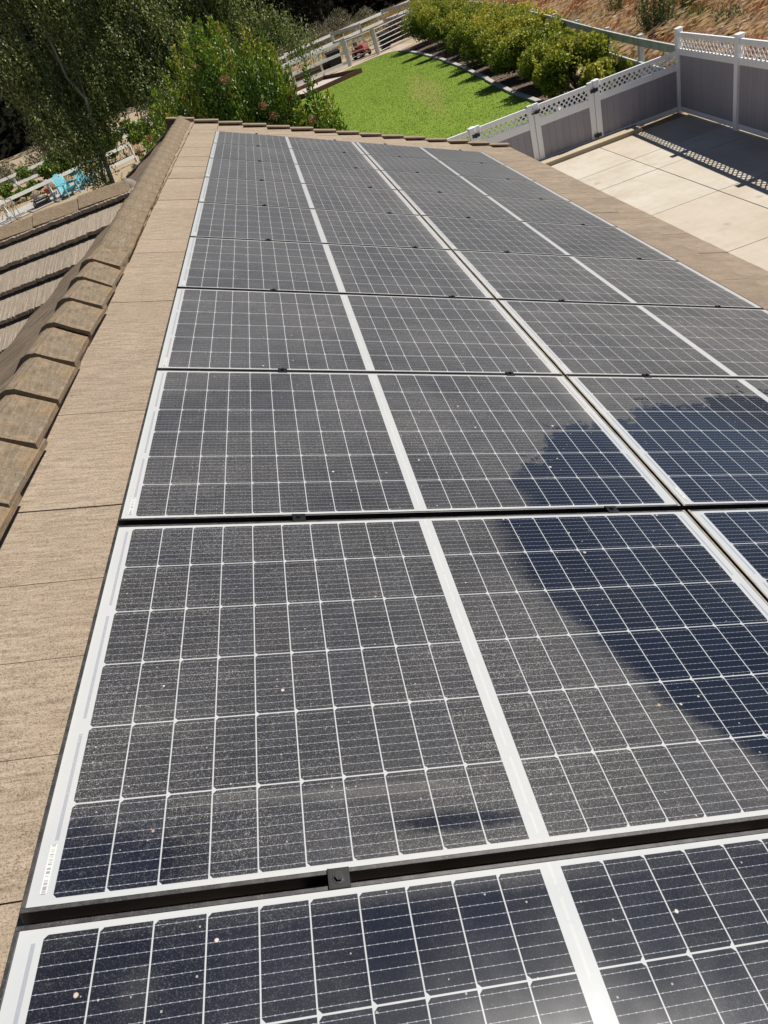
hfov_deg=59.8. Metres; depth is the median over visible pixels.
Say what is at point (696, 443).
solar panel
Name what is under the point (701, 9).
weed patch
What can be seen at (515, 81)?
mulch bed
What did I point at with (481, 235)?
solar panel
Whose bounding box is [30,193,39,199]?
plant pot
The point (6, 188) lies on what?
grape vine
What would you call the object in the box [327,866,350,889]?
panel clamp
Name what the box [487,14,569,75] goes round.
hedge shrub
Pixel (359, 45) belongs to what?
pipe gate
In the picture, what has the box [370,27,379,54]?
gate post
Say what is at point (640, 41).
rail fence
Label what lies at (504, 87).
lawn kerb
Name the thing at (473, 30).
hedge shrub
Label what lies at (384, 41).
bin
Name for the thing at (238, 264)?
solar panel
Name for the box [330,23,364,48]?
cross fence
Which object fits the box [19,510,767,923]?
solar panel
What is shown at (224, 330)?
solar panel
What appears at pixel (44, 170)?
grape vine
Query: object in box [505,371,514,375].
panel clamp
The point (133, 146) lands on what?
paddock straw
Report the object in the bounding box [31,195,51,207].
crate
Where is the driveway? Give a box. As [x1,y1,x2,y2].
[551,114,767,270]
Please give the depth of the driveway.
12.19 m
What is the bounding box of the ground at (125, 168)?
[0,0,767,222]
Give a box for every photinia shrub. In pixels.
[121,110,170,180]
[147,15,310,143]
[293,46,348,130]
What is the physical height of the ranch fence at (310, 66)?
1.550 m
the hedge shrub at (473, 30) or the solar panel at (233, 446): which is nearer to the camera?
the solar panel at (233, 446)
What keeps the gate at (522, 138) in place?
on the gate kerb at (592, 145)
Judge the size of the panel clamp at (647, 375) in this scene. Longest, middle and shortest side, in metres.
0.120 x 0.038 x 0.034 m
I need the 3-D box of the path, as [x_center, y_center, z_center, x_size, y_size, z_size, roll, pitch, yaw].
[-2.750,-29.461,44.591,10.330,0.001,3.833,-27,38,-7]
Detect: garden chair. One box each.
[51,174,80,197]
[73,170,93,188]
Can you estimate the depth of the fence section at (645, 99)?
14.97 m
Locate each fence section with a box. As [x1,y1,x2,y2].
[317,37,351,73]
[447,126,476,140]
[590,51,677,138]
[674,26,767,137]
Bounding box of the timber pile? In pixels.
[290,62,330,83]
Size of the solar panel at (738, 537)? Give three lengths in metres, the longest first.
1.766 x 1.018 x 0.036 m
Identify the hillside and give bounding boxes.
[0,0,390,160]
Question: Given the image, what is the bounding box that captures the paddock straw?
[0,31,380,213]
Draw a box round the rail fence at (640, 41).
[464,0,674,77]
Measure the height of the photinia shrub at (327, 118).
3.690 m
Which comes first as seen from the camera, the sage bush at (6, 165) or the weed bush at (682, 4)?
the weed bush at (682, 4)
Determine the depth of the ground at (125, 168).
44.95 m
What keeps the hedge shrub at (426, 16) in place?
on the mulch bed
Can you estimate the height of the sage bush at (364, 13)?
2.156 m
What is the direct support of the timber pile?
on the ground at (125, 168)
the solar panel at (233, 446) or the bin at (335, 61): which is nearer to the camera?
the solar panel at (233, 446)
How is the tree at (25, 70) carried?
on the ground at (125, 168)
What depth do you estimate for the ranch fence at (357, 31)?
58.62 m
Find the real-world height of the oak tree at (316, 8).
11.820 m
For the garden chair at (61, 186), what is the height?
1.212 m
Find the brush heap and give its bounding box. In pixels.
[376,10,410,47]
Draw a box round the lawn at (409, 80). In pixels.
[260,52,554,140]
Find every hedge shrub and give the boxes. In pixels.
[399,0,446,43]
[415,0,469,40]
[427,0,495,51]
[445,0,516,57]
[459,0,538,67]
[473,7,556,66]
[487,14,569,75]
[516,28,583,79]
[531,21,609,98]
[575,37,633,95]
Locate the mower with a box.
[352,41,370,59]
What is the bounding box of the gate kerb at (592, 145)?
[540,125,641,165]
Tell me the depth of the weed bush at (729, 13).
18.43 m
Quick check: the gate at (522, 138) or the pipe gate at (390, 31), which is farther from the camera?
the pipe gate at (390, 31)
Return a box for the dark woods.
[0,0,406,146]
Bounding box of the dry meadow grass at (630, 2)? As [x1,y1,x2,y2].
[404,0,767,73]
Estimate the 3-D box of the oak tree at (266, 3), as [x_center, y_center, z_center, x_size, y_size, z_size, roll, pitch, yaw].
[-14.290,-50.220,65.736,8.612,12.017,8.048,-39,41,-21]
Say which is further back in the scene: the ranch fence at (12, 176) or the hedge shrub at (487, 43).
the ranch fence at (12, 176)
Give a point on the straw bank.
(390, 13)
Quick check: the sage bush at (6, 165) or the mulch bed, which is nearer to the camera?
the mulch bed
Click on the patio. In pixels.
(25, 212)
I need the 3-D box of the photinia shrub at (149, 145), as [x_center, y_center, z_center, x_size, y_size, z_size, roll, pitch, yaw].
[-7.159,-10.917,21.641,2.480,3.156,2.081,-20,37,3]
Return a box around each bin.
[325,48,341,67]
[377,31,390,49]
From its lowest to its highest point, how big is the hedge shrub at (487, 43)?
1.752 m
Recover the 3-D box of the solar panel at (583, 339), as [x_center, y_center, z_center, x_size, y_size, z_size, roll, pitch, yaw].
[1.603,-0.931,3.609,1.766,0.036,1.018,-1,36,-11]
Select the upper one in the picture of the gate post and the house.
the gate post
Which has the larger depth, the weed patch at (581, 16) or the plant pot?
the plant pot
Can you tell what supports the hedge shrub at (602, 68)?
on the mulch bed
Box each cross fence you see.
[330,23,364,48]
[380,2,410,25]
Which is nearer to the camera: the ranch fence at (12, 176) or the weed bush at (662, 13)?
the weed bush at (662, 13)
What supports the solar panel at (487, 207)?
attached to the house
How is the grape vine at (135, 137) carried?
on the ground at (125, 168)
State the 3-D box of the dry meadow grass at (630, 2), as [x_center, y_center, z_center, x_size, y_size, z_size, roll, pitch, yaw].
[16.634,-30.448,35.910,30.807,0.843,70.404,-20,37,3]
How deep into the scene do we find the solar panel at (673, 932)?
1.06 m
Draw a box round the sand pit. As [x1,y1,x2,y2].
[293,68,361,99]
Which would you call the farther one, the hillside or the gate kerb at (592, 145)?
the hillside
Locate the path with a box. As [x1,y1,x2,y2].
[328,43,413,74]
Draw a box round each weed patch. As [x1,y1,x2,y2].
[566,7,602,26]
[665,0,716,39]
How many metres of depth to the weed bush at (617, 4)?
26.33 m
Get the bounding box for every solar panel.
[0,828,767,1023]
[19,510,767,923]
[118,370,680,524]
[156,288,562,374]
[177,237,494,299]
[189,202,450,249]
[198,177,418,214]
[204,158,396,189]
[209,143,378,169]
[213,131,364,153]
[355,142,505,164]
[366,155,533,180]
[381,170,569,200]
[398,190,616,226]
[421,216,677,260]
[453,250,763,308]
[497,300,767,377]
[566,376,767,511]
[687,508,767,601]
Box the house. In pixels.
[0,116,767,985]
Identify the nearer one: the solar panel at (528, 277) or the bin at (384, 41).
the solar panel at (528, 277)
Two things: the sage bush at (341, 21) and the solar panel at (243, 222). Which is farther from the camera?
the sage bush at (341, 21)
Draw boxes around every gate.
[3,198,21,218]
[345,31,375,62]
[374,11,417,51]
[472,105,539,160]
[532,82,601,159]
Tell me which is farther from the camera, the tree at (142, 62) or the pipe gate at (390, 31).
the pipe gate at (390, 31)
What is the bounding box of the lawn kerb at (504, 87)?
[398,50,560,110]
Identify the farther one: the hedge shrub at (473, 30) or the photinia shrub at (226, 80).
the hedge shrub at (473, 30)
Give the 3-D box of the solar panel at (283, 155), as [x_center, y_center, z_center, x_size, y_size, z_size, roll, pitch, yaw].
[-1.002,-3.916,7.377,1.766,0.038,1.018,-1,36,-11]
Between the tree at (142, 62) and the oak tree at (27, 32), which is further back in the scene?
the oak tree at (27, 32)
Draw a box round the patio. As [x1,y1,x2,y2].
[0,177,100,226]
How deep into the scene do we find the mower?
47.67 m
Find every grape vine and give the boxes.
[0,180,44,201]
[15,157,77,184]
[50,141,96,177]
[96,122,144,158]
[118,114,156,139]
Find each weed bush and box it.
[603,0,624,18]
[628,0,678,41]
[675,0,704,11]
[712,0,754,35]
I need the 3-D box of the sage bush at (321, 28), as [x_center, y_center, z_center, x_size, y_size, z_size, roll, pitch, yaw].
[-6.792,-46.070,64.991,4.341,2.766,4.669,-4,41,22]
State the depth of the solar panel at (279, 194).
5.68 m
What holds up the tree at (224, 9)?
on the ground at (125, 168)
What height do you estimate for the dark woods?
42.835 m
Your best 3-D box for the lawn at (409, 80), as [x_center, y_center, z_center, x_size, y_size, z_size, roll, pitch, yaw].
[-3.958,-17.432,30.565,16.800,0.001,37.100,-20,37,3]
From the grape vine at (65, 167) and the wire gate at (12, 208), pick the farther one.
the grape vine at (65, 167)
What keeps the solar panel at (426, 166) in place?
attached to the house
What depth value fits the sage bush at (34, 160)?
53.82 m
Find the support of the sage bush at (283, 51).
on the ground at (125, 168)
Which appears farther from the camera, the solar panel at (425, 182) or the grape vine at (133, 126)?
the grape vine at (133, 126)
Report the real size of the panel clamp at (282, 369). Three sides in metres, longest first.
0.120 x 0.038 x 0.034 m
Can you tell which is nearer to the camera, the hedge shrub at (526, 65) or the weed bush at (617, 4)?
the hedge shrub at (526, 65)
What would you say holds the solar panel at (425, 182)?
attached to the house
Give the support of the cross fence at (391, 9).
on the ground at (125, 168)
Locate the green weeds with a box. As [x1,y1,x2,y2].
[540,9,732,79]
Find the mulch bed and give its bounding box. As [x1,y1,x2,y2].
[404,37,603,107]
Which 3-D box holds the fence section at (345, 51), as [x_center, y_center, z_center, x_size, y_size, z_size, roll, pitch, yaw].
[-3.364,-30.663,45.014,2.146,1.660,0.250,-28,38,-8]
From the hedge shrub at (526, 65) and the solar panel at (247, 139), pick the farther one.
the hedge shrub at (526, 65)
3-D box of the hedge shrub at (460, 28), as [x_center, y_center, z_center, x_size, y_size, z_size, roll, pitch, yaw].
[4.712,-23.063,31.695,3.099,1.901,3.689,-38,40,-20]
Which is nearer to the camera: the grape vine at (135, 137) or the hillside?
the grape vine at (135, 137)
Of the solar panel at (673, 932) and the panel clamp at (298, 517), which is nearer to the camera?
the solar panel at (673, 932)
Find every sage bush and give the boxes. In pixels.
[0,161,26,185]
[17,138,66,179]
[274,36,307,70]
[299,20,337,49]
[317,7,354,39]
[345,6,376,31]
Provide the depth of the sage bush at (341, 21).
67.36 m
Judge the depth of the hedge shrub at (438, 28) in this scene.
34.37 m
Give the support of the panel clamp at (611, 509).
on the house
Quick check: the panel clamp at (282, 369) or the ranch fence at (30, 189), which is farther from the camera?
the ranch fence at (30, 189)
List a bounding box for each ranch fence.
[0,55,287,187]
[0,142,137,220]
[281,50,324,86]
[283,0,409,62]
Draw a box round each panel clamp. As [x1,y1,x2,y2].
[278,368,286,371]
[292,514,305,520]
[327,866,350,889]
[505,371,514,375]
[604,506,618,512]
[641,373,651,377]
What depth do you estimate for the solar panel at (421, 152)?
8.49 m
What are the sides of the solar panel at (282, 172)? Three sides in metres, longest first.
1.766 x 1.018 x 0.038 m
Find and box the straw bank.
[281,0,421,70]
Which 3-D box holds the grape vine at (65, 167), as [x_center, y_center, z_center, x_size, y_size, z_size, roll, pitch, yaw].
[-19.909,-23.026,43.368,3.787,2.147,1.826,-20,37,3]
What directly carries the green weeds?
on the ground at (125, 168)
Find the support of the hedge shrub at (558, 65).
on the mulch bed
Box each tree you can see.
[0,0,106,125]
[0,0,138,190]
[71,0,202,135]
[141,0,326,96]
[215,0,296,50]
[280,0,332,35]
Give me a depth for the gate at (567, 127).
15.04 m
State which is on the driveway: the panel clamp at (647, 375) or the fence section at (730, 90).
the fence section at (730, 90)
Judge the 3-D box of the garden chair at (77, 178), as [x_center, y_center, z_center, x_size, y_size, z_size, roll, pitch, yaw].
[-17.465,-19.401,38.700,0.810,1.027,1.118,-37,40,-19]

